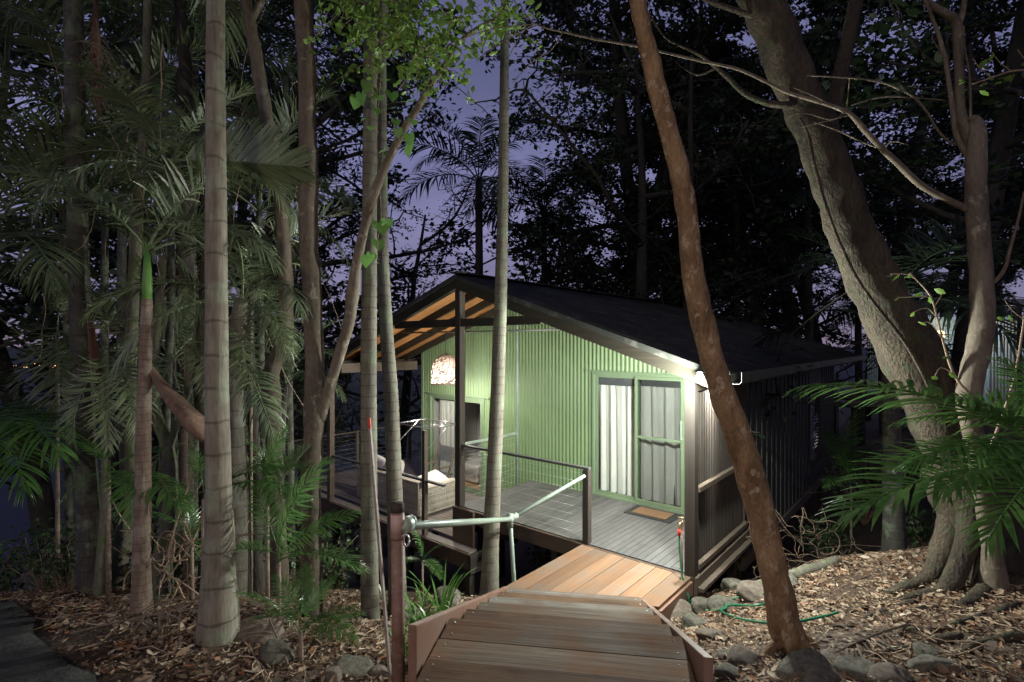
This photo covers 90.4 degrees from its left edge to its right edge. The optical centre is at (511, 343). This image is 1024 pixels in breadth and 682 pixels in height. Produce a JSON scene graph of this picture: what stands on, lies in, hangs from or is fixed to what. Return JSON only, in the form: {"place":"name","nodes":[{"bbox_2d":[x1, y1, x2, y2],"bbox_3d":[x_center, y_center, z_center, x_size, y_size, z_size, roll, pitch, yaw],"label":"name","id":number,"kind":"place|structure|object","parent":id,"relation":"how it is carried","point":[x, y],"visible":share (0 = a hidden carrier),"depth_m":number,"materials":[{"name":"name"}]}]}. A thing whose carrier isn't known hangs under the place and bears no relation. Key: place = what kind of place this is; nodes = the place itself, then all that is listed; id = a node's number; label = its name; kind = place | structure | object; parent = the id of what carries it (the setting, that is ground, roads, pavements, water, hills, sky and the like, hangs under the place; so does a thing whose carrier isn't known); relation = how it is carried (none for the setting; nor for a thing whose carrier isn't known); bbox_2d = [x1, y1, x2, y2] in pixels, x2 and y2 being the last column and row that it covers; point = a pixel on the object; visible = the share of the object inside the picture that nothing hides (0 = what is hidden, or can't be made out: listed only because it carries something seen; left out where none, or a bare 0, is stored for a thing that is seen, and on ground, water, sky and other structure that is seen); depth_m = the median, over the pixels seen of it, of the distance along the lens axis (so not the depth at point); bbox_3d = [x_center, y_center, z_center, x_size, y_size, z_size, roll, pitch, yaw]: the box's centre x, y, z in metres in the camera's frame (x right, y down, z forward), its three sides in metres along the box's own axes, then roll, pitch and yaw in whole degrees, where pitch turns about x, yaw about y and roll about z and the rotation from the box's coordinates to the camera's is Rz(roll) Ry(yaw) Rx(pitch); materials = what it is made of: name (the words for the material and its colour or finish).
{"place":"outdoors","nodes":[
{"label":"outdoors","id":0,"kind":"place"},
{"bbox_2d":[0,600,95,681],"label":"path","id":1,"kind":"structure","parent":0,"point":[27,654],"depth_m":3.14,"materials":[{"name":"concrete"}]},
{"bbox_2d":[158,358,420,481],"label":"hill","id":2,"kind":"structure","parent":0,"point":[354,385],"depth_m":471.98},
{"bbox_2d":[0,347,866,560],"bbox_3d":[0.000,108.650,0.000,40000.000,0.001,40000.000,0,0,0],"label":"water","id":3,"kind":"structure","parent":0,"point":[17,517],"depth_m":355.23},
{"bbox_2d":[0,383,1023,681],"bbox_3d":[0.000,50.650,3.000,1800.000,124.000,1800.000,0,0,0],"label":"ground","id":4,"kind":"structure","parent":0,"point":[868,535],"depth_m":4.84,"materials":[{"name":"soil"}]},
{"bbox_2d":[0,537,61,593],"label":"shrub","id":5,"kind":"object","parent":4,"relation":"on","point":[7,581],"visible":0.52,"depth_m":6.77,"materials":[{"name":"green plant"}]},
{"bbox_2d":[19,531,75,590],"bbox_3d":[-4.575,2.275,5.196,0.752,0.674,0.623,0,0,16],"label":"shrub","id":6,"kind":"object","parent":4,"relation":"on","point":[58,572],"visible":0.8,"depth_m":5.13,"materials":[{"name":"green plant"}]},
{"bbox_2d":[0,398,96,506],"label":"young palm","id":7,"kind":"object","parent":4,"relation":"on","point":[15,421],"visible":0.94,"depth_m":4.48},
{"bbox_2d":[0,508,112,590],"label":"shrub","id":8,"kind":"object","parent":4,"relation":"on","point":[38,539],"visible":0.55,"depth_m":5.55,"materials":[{"name":"green plant"}]},
{"bbox_2d":[2,267,114,590],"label":"young palm","id":9,"kind":"object","parent":4,"relation":"on","point":[42,385],"visible":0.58,"depth_m":5.11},
{"bbox_2d":[0,100,160,311],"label":"palm tree","id":10,"kind":"object","parent":4,"relation":"on","point":[24,261],"visible":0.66,"depth_m":4.91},
{"bbox_2d":[0,0,175,174],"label":"palm tree","id":11,"kind":"object","parent":4,"relation":"on","point":[8,44],"visible":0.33,"depth_m":6.61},
{"bbox_2d":[51,287,164,594],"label":"young palm","id":12,"kind":"object","parent":4,"relation":"on","point":[124,395],"visible":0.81,"depth_m":4.46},
{"bbox_2d":[91,293,124,598],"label":"tree","id":13,"kind":"object","parent":4,"relation":"on","point":[99,583],"visible":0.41,"depth_m":4.67,"materials":[{"name":"brown plant"}]},
{"bbox_2d":[0,1,235,585],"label":"tree","id":14,"kind":"object","parent":4,"relation":"on","point":[39,509],"visible":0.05,"depth_m":16.39,"materials":[{"name":"green plant"}]},
{"bbox_2d":[0,83,235,586],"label":"palm tree","id":15,"kind":"object","parent":4,"relation":"on","point":[68,508],"visible":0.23,"depth_m":5.76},
{"bbox_2d":[0,0,239,502],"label":"palm tree","id":16,"kind":"object","parent":4,"relation":"on","point":[121,68],"visible":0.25,"depth_m":6.26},
{"bbox_2d":[57,439,197,605],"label":"young palm","id":17,"kind":"object","parent":4,"relation":"on","point":[109,482],"visible":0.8,"depth_m":4.30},
{"bbox_2d":[111,0,151,586],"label":"tree","id":18,"kind":"object","parent":4,"relation":"on","point":[124,545],"visible":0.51,"depth_m":5.16,"materials":[{"name":"brown plant"}]},
{"bbox_2d":[0,101,262,311],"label":"palm tree","id":19,"kind":"object","parent":4,"relation":"on","point":[122,177],"visible":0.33,"depth_m":5.22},
{"bbox_2d":[0,133,286,615],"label":"palm tree","id":20,"kind":"object","parent":4,"relation":"on","point":[141,580],"visible":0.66,"depth_m":4.10,"materials":[{"name":"plant"}]},
{"bbox_2d":[150,365,204,442],"bbox_3d":[-2.649,0.440,4.068,0.787,0.656,0.229,0,0,31],"label":"dead palm sheath","id":21,"kind":"object","parent":20,"relation":"attached to","point":[189,416],"visible":0.8,"depth_m":3.94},
{"bbox_2d":[63,0,255,594],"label":"palm tree","id":22,"kind":"object","parent":4,"relation":"on","point":[87,504],"visible":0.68,"depth_m":4.83,"materials":[{"name":"plant"}]},
{"bbox_2d":[0,0,341,490],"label":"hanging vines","id":23,"kind":"object","parent":22,"relation":"hanging from","point":[147,214],"visible":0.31,"depth_m":5.16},
{"bbox_2d":[58,279,266,578],"bbox_3d":[-3.823,1.094,5.820,1.912,3.756,2.227,0,0,24],"label":"palm tree","id":24,"kind":"object","parent":4,"relation":"on","point":[174,382],"visible":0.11,"depth_m":5.97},
{"bbox_2d":[47,0,281,501],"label":"palm tree","id":25,"kind":"object","parent":4,"relation":"on","point":[121,258],"visible":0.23,"depth_m":8.35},
{"bbox_2d":[0,0,337,539],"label":"tree","id":26,"kind":"object","parent":4,"relation":"on","point":[113,239],"visible":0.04,"depth_m":17.17,"materials":[{"name":"green plant"}]},
{"bbox_2d":[23,58,320,594],"bbox_3d":[-3.234,-0.063,4.733,2.147,5.352,2.865,0,0,-35],"label":"palm tree","id":27,"kind":"object","parent":4,"relation":"on","point":[281,170],"visible":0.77,"depth_m":4.61,"materials":[{"name":"plant"}]},
{"bbox_2d":[0,0,345,579],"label":"palm tree","id":28,"kind":"object","parent":4,"relation":"on","point":[115,8],"visible":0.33,"depth_m":6.99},
{"bbox_2d":[152,255,200,594],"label":"tree","id":29,"kind":"object","parent":4,"relation":"on","point":[166,438],"visible":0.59,"depth_m":4.87,"materials":[{"name":"brown plant"}]},
{"bbox_2d":[174,0,193,574],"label":"tree","id":30,"kind":"object","parent":4,"relation":"on","point":[184,75],"visible":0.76,"depth_m":6.44,"materials":[{"name":"brown plant"}]},
{"bbox_2d":[105,457,264,606],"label":"dry vines","id":31,"kind":"object","parent":4,"relation":"on","point":[168,559],"visible":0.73,"depth_m":4.50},
{"bbox_2d":[192,126,204,590],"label":"tree","id":32,"kind":"object","parent":4,"relation":"on","point":[197,400],"visible":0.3,"depth_m":5.15,"materials":[{"name":"brown plant"}]},
{"bbox_2d":[152,285,259,596],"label":"young palm","id":33,"kind":"object","parent":4,"relation":"on","point":[185,474],"visible":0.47,"depth_m":4.81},
{"bbox_2d":[75,198,356,597],"bbox_3d":[-2.444,0.567,4.910,2.233,4.104,2.210,0,0,31],"label":"palm tree","id":34,"kind":"object","parent":4,"relation":"on","point":[240,312],"visible":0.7,"depth_m":4.72,"materials":[{"name":"plant"}]},
{"bbox_2d":[0,38,438,504],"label":"tree","id":35,"kind":"object","parent":4,"relation":"on","point":[339,413],"visible":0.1,"depth_m":17.26,"materials":[{"name":"green plant"}]},
{"bbox_2d":[2,581,439,681],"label":"fallen twigs","id":36,"kind":"object","parent":4,"relation":"on","point":[256,659],"visible":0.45,"depth_m":3.85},
{"bbox_2d":[0,3,463,553],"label":"tree","id":37,"kind":"object","parent":4,"relation":"on","point":[320,149],"visible":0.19,"depth_m":15.73,"materials":[{"name":"green plant"}]},
{"bbox_2d":[157,446,312,561],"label":"young palm","id":38,"kind":"object","parent":4,"relation":"on","point":[265,483],"visible":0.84,"depth_m":4.03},
{"bbox_2d":[0,0,474,467],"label":"tree","id":39,"kind":"object","parent":4,"relation":"on","point":[392,72],"visible":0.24,"depth_m":13.35,"materials":[{"name":"green plant"}]},
{"bbox_2d":[115,86,361,567],"bbox_3d":[-3.113,0.079,6.464,2.973,6.389,3.287,0,0,31],"label":"palm tree","id":40,"kind":"object","parent":4,"relation":"on","point":[259,208],"visible":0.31,"depth_m":6.52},
{"bbox_2d":[0,580,477,681],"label":"leaf litter","id":41,"kind":"object","parent":4,"relation":"on","point":[34,594],"visible":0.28,"depth_m":3.69,"materials":[{"name":"plant"}]},
{"bbox_2d":[70,591,254,640],"bbox_3d":[-2.480,1.953,3.704,1.155,0.311,0.480,0,0,-31],"label":"fallen frond","id":42,"kind":"object","parent":41,"relation":"on","point":[141,618],"visible":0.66,"depth_m":3.62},
{"bbox_2d":[245,257,264,594],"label":"tree","id":43,"kind":"object","parent":4,"relation":"on","point":[258,576],"visible":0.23,"depth_m":5.46,"materials":[{"name":"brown plant"}]},
{"bbox_2d":[0,110,517,587],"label":"tree","id":44,"kind":"object","parent":4,"relation":"on","point":[298,420],"visible":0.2,"depth_m":16.75,"materials":[{"name":"green plant"}]},
{"bbox_2d":[89,1,428,434],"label":"tree","id":45,"kind":"object","parent":4,"relation":"on","point":[391,181],"visible":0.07,"depth_m":20.89,"materials":[{"name":"green plant"}]},
{"bbox_2d":[236,614,283,647],"bbox_3d":[-1.839,2.105,3.647,0.393,0.246,0.306,-8,-4,21],"label":"rock","id":46,"kind":"object","parent":4,"relation":"on","point":[247,629],"visible":0.36,"depth_m":3.58,"materials":[{"name":"stone"}]},
{"bbox_2d":[228,286,302,594],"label":"young palm","id":47,"kind":"object","parent":4,"relation":"on","point":[250,348],"visible":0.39,"depth_m":4.88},
{"bbox_2d":[241,0,293,603],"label":"tree","id":48,"kind":"object","parent":4,"relation":"on","point":[283,242],"visible":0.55,"depth_m":4.95,"materials":[{"name":"brown plant"}]},
{"bbox_2d":[259,637,294,667],"bbox_3d":[-1.555,2.054,3.353,0.253,0.193,0.291,12,-12,4],"label":"rock","id":49,"kind":"object","parent":4,"relation":"on","point":[273,649],"visible":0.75,"depth_m":3.28,"materials":[{"name":"stone"}]},
{"bbox_2d":[245,425,310,614],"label":"young palm","id":50,"kind":"object","parent":4,"relation":"on","point":[267,556],"visible":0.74,"depth_m":4.14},
{"bbox_2d":[166,0,408,582],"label":"palm tree","id":51,"kind":"object","parent":4,"relation":"on","point":[288,32],"visible":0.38,"depth_m":8.55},
{"bbox_2d":[246,319,346,481],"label":"palm tree","id":52,"kind":"object","parent":4,"relation":"on","point":[284,387],"visible":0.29,"depth_m":7.56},
{"bbox_2d":[234,562,367,662],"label":"young palm","id":53,"kind":"object","parent":4,"relation":"on","point":[308,622],"visible":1,"depth_m":3.32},
{"bbox_2d":[233,455,370,622],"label":"young palm","id":54,"kind":"object","parent":4,"relation":"on","point":[287,519],"visible":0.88,"depth_m":3.70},
{"bbox_2d":[188,0,432,646],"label":"palm tree","id":55,"kind":"object","parent":4,"relation":"on","point":[218,619],"visible":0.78,"depth_m":3.51,"materials":[{"name":"plant"}]},
{"bbox_2d":[320,0,406,616],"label":"palm tree","id":56,"kind":"object","parent":4,"relation":"on","point":[394,491],"visible":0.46,"depth_m":5.24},
{"bbox_2d":[302,0,433,622],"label":"palm tree","id":57,"kind":"object","parent":4,"relation":"on","point":[369,596],"visible":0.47,"depth_m":4.58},
{"bbox_2d":[367,418,391,676],"bbox_3d":[-0.849,1.359,3.277,0.185,1.756,0.025,0,0,17],"label":"survey stake","id":58,"kind":"object","parent":4,"relation":"on","point":[379,548],"visible":1,"depth_m":3.27,"materials":[{"name":"paint"}]},
{"bbox_2d":[284,455,517,596],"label":"deck","id":59,"kind":"structure","parent":4,"relation":"on","point":[456,553],"depth_m":9.63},
{"bbox_2d":[356,464,454,518],"bbox_3d":[-2.153,2.863,10.317,2.037,0.694,1.007,0,0,41],"label":"cane sofa","id":60,"kind":"object","parent":59,"relation":"on","point":[446,496],"visible":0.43,"depth_m":9.62,"materials":[{"name":"wicker"}]},
{"bbox_2d":[402,430,445,540],"bbox_3d":[-1.607,2.450,8.685,1.348,2.000,0.076,0,0,41],"label":"railing","id":61,"kind":"object","parent":59,"relation":"attached to","point":[425,482],"visible":0.4,"depth_m":8.53,"materials":[{"name":"metal"}]},
{"bbox_2d":[319,163,496,557],"bbox_3d":[-5.832,0.504,24.927,14.066,20.521,13.582,0,0,41],"label":"tree","id":62,"kind":"object","parent":4,"relation":"on","point":[410,298],"visible":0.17,"depth_m":25.11,"materials":[{"name":"green plant"}]},
{"bbox_2d":[293,0,551,617],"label":"tree","id":63,"kind":"object","parent":4,"relation":"on","point":[319,390],"visible":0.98,"depth_m":4.40,"materials":[{"name":"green plant"}]},
{"bbox_2d":[350,0,417,267],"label":"climbing vine","id":64,"kind":"object","parent":63,"relation":"hanging from","point":[383,226],"visible":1,"depth_m":4.26,"materials":[{"name":"green plant"}]},
{"bbox_2d":[387,111,560,550],"bbox_3d":[-1.297,-0.195,15.035,5.538,13.696,5.204,0,0,0],"label":"palm tree","id":65,"kind":"object","parent":4,"relation":"on","point":[478,203],"visible":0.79,"depth_m":14.96,"materials":[{"name":"green plant"}]},
{"bbox_2d":[390,474,585,681],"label":"pipe handrail","id":66,"kind":"object","parent":4,"relation":"on","point":[401,525],"visible":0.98,"depth_m":2.58,"materials":[{"name":"metal"}]},
{"bbox_2d":[479,0,508,595],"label":"palm tree","id":67,"kind":"object","parent":4,"relation":"on","point":[489,581],"visible":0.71,"depth_m":6.04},
{"bbox_2d":[468,154,613,279],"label":"palm tree","id":68,"kind":"object","parent":4,"relation":"on","point":[539,173],"visible":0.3,"depth_m":17.64,"materials":[{"name":"green plant"}]},
{"bbox_2d":[408,586,712,681],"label":"staircase","id":69,"kind":"structure","parent":4,"relation":"on","point":[505,634],"depth_m":2.75,"materials":[{"name":"wood"}]},
{"bbox_2d":[324,271,867,599],"bbox_3d":[2.724,2.524,12.466,8.740,7.398,11.525,0,0,41],"label":"cabin","id":70,"kind":"object","parent":4,"relation":"on","point":[606,387],"visible":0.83,"depth_m":9.07,"materials":[{"name":"green metal"}]},
{"bbox_2d":[425,392,488,495],"bbox_3d":[-1.186,2.165,11.294,2.000,2.090,0.232,0,0,41],"label":"sliding door","id":71,"kind":"structure","parent":70,"relation":"in","point":[447,401],"depth_m":11.54,"materials":[{"name":"green glass"}]},
{"bbox_2d":[453,481,749,601],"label":"deck","id":72,"kind":"structure","parent":70,"relation":"attached to","point":[616,530],"depth_m":7.41,"materials":[{"name":"wood"}]},
{"bbox_2d":[461,444,590,543],"bbox_3d":[0.109,2.146,7.547,2.440,1.008,0.090,0,0,41],"label":"railing","id":73,"kind":"object","parent":72,"relation":"on","point":[586,508],"visible":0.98,"depth_m":6.78,"materials":[{"name":"metal"}]},
{"bbox_2d":[586,370,683,514],"bbox_3d":[2.125,1.555,8.488,1.920,2.190,0.270,0,0,41],"label":"sliding door","id":74,"kind":"structure","parent":70,"relation":"in","point":[638,419],"depth_m":8.48,"materials":[{"name":"green glass"}]},
{"bbox_2d":[698,384,751,592],"bbox_3d":[2.875,1.675,6.695,0.169,2.270,2.400,0,0,41],"label":"batten screen","id":75,"kind":"object","parent":70,"relation":"attached to","point":[722,524],"visible":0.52,"depth_m":6.42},
{"bbox_2d":[507,545,692,618],"bbox_3d":[0.986,3.116,5.675,1.494,0.907,1.556,0,0,41],"label":"landing","id":76,"kind":"object","parent":4,"relation":"on","point":[584,569],"visible":0.59,"depth_m":5.75,"materials":[{"name":"brown wood"}]},
{"bbox_2d":[487,0,745,298],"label":"tree","id":77,"kind":"object","parent":4,"relation":"on","point":[590,133],"visible":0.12,"depth_m":18.65,"materials":[{"name":"green plant"}]},
{"bbox_2d":[422,0,933,298],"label":"tree","id":78,"kind":"object","parent":4,"relation":"on","point":[620,125],"visible":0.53,"depth_m":15.04,"materials":[{"name":"green plant"}]},
{"bbox_2d":[457,17,905,437],"bbox_3d":[2.770,-1.369,13.716,10.958,14.787,12.556,0,0,24],"label":"tree","id":79,"kind":"object","parent":4,"relation":"on","point":[640,284],"visible":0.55,"depth_m":13.24,"materials":[{"name":"green plant"}]},
{"bbox_2d":[508,0,866,323],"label":"tree","id":80,"kind":"object","parent":4,"relation":"on","point":[717,105],"visible":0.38,"depth_m":15.04,"materials":[{"name":"green plant"}]},
{"bbox_2d":[507,0,881,558],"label":"tree","id":81,"kind":"object","parent":4,"relation":"on","point":[688,110],"visible":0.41,"depth_m":12.77,"materials":[{"name":"green plant"}]},
{"bbox_2d":[629,0,820,659],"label":"tree","id":82,"kind":"object","parent":4,"relation":"on","point":[787,631],"visible":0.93,"depth_m":3.28,"materials":[{"name":"brown plant"}]},
{"bbox_2d":[448,0,1023,592],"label":"tree","id":83,"kind":"object","parent":4,"relation":"on","point":[970,136],"visible":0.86,"depth_m":4.12,"materials":[{"name":"brown plant"}]},
{"bbox_2d":[597,0,907,332],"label":"tree","id":84,"kind":"object","parent":4,"relation":"on","point":[685,10],"visible":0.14,"depth_m":18.62,"materials":[{"name":"green plant"}]},
{"bbox_2d":[660,8,923,440],"bbox_3d":[12.463,-5.278,24.071,11.786,21.080,10.761,0,0,-37],"label":"tree","id":85,"kind":"object","parent":4,"relation":"on","point":[801,286],"visible":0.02,"depth_m":23.65,"materials":[{"name":"green plant"}]},
{"bbox_2d":[775,648,840,681],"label":"rock","id":86,"kind":"object","parent":4,"relation":"on","point":[809,665],"visible":0.94,"depth_m":2.83,"materials":[{"name":"stone"}]},
{"bbox_2d":[718,152,912,340],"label":"palm tree","id":87,"kind":"object","parent":4,"relation":"on","point":[808,284],"visible":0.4,"depth_m":15.92,"materials":[{"name":"green plant"}]},
{"bbox_2d":[672,0,961,365],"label":"tree","id":88,"kind":"object","parent":4,"relation":"on","point":[778,194],"visible":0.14,"depth_m":18.73,"materials":[{"name":"green plant"}]},
{"bbox_2d":[792,509,849,558],"bbox_3d":[5.199,3.282,8.598,0.838,0.845,1.078,0,0,22],"label":"shrub","id":89,"kind":"object","parent":4,"relation":"on","point":[824,539],"visible":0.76,"depth_m":8.42,"materials":[{"name":"green plant"}]},
{"bbox_2d":[649,0,1023,658],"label":"fig tree","id":90,"kind":"object","parent":4,"relation":"on","point":[906,346],"visible":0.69,"depth_m":4.44,"materials":[{"name":"brown plant"}]},
{"bbox_2d":[747,176,936,408],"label":"tree","id":91,"kind":"object","parent":4,"relation":"on","point":[822,302],"visible":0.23,"depth_m":17.32,"materials":[{"name":"green plant"}]},
{"bbox_2d":[670,544,1023,681],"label":"leaf litter","id":92,"kind":"object","parent":4,"relation":"on","point":[901,617],"visible":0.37,"depth_m":3.86,"materials":[{"name":"plant"}]},
{"bbox_2d":[679,546,1023,681],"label":"fallen twigs","id":93,"kind":"object","parent":92,"relation":"on","point":[827,631],"visible":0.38,"depth_m":3.52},
{"bbox_2d":[806,609,909,657],"bbox_3d":[2.238,1.946,3.280,1.168,0.211,0.485,0,0,-30],"label":"fallen frond","id":94,"kind":"object","parent":92,"relation":"on","point":[879,633],"visible":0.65,"depth_m":3.31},
{"bbox_2d":[819,406,881,553],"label":"young palm","id":95,"kind":"object","parent":4,"relation":"on","point":[847,456],"visible":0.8,"depth_m":8.42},
{"bbox_2d":[795,253,929,445],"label":"palm tree","id":96,"kind":"object","parent":4,"relation":"on","point":[858,338],"visible":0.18,"depth_m":18.94,"materials":[{"name":"green plant"}]},
{"bbox_2d":[821,436,914,525],"bbox_3d":[8.240,3.329,11.937,2.256,2.022,1.868,0,0,-22],"label":"shrub","id":97,"kind":"object","parent":4,"relation":"on","point":[865,521],"visible":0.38,"depth_m":11.94,"materials":[{"name":"green plant"}]},
{"bbox_2d":[730,0,1023,434],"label":"tree","id":98,"kind":"object","parent":4,"relation":"on","point":[903,216],"visible":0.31,"depth_m":18.41,"materials":[{"name":"green plant"}]},
{"bbox_2d":[740,0,1023,513],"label":"tree","id":99,"kind":"object","parent":4,"relation":"on","point":[1003,141],"visible":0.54,"depth_m":10.89,"materials":[{"name":"green plant"}]},
{"bbox_2d":[754,201,1023,551],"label":"palm tree","id":100,"kind":"object","parent":4,"relation":"on","point":[894,536],"visible":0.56,"depth_m":6.79,"materials":[{"name":"plant"}]},
{"bbox_2d":[766,0,1023,220],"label":"tree","id":101,"kind":"object","parent":4,"relation":"on","point":[877,55],"visible":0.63,"depth_m":7.80,"materials":[{"name":"green plant"}]},
{"bbox_2d":[787,355,1023,560],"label":"young palm","id":102,"kind":"object","parent":4,"relation":"on","point":[991,465],"visible":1,"depth_m":2.99,"materials":[{"name":"plant"}]},
{"bbox_2d":[843,0,1023,316],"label":"tree","id":103,"kind":"object","parent":4,"relation":"on","point":[971,56],"visible":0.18,"depth_m":23.29,"materials":[{"name":"green plant"}]},
{"bbox_2d":[844,299,1023,413],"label":"cabin","id":104,"kind":"object","parent":4,"relation":"on","point":[990,385],"visible":0.09,"depth_m":20.01,"materials":[{"name":"metal"}]},
{"bbox_2d":[865,0,1023,272],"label":"tree","id":105,"kind":"object","parent":4,"relation":"on","point":[992,36],"visible":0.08,"depth_m":23.55,"materials":[{"name":"green plant"}]},
{"bbox_2d":[867,40,1023,316],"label":"tree","id":106,"kind":"object","parent":4,"relation":"on","point":[950,269],"visible":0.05,"depth_m":26.14,"materials":[{"name":"green plant"}]},
{"bbox_2d":[913,143,1023,351],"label":"tree","id":107,"kind":"object","parent":4,"relation":"on","point":[999,287],"visible":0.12,"depth_m":16.87,"materials":[{"name":"green plant"}]},
{"bbox_2d":[0,0,1023,346],"label":"sky","id":108,"kind":"structure","parent":0,"point":[487,85],"materials":[{"name":"purple"}]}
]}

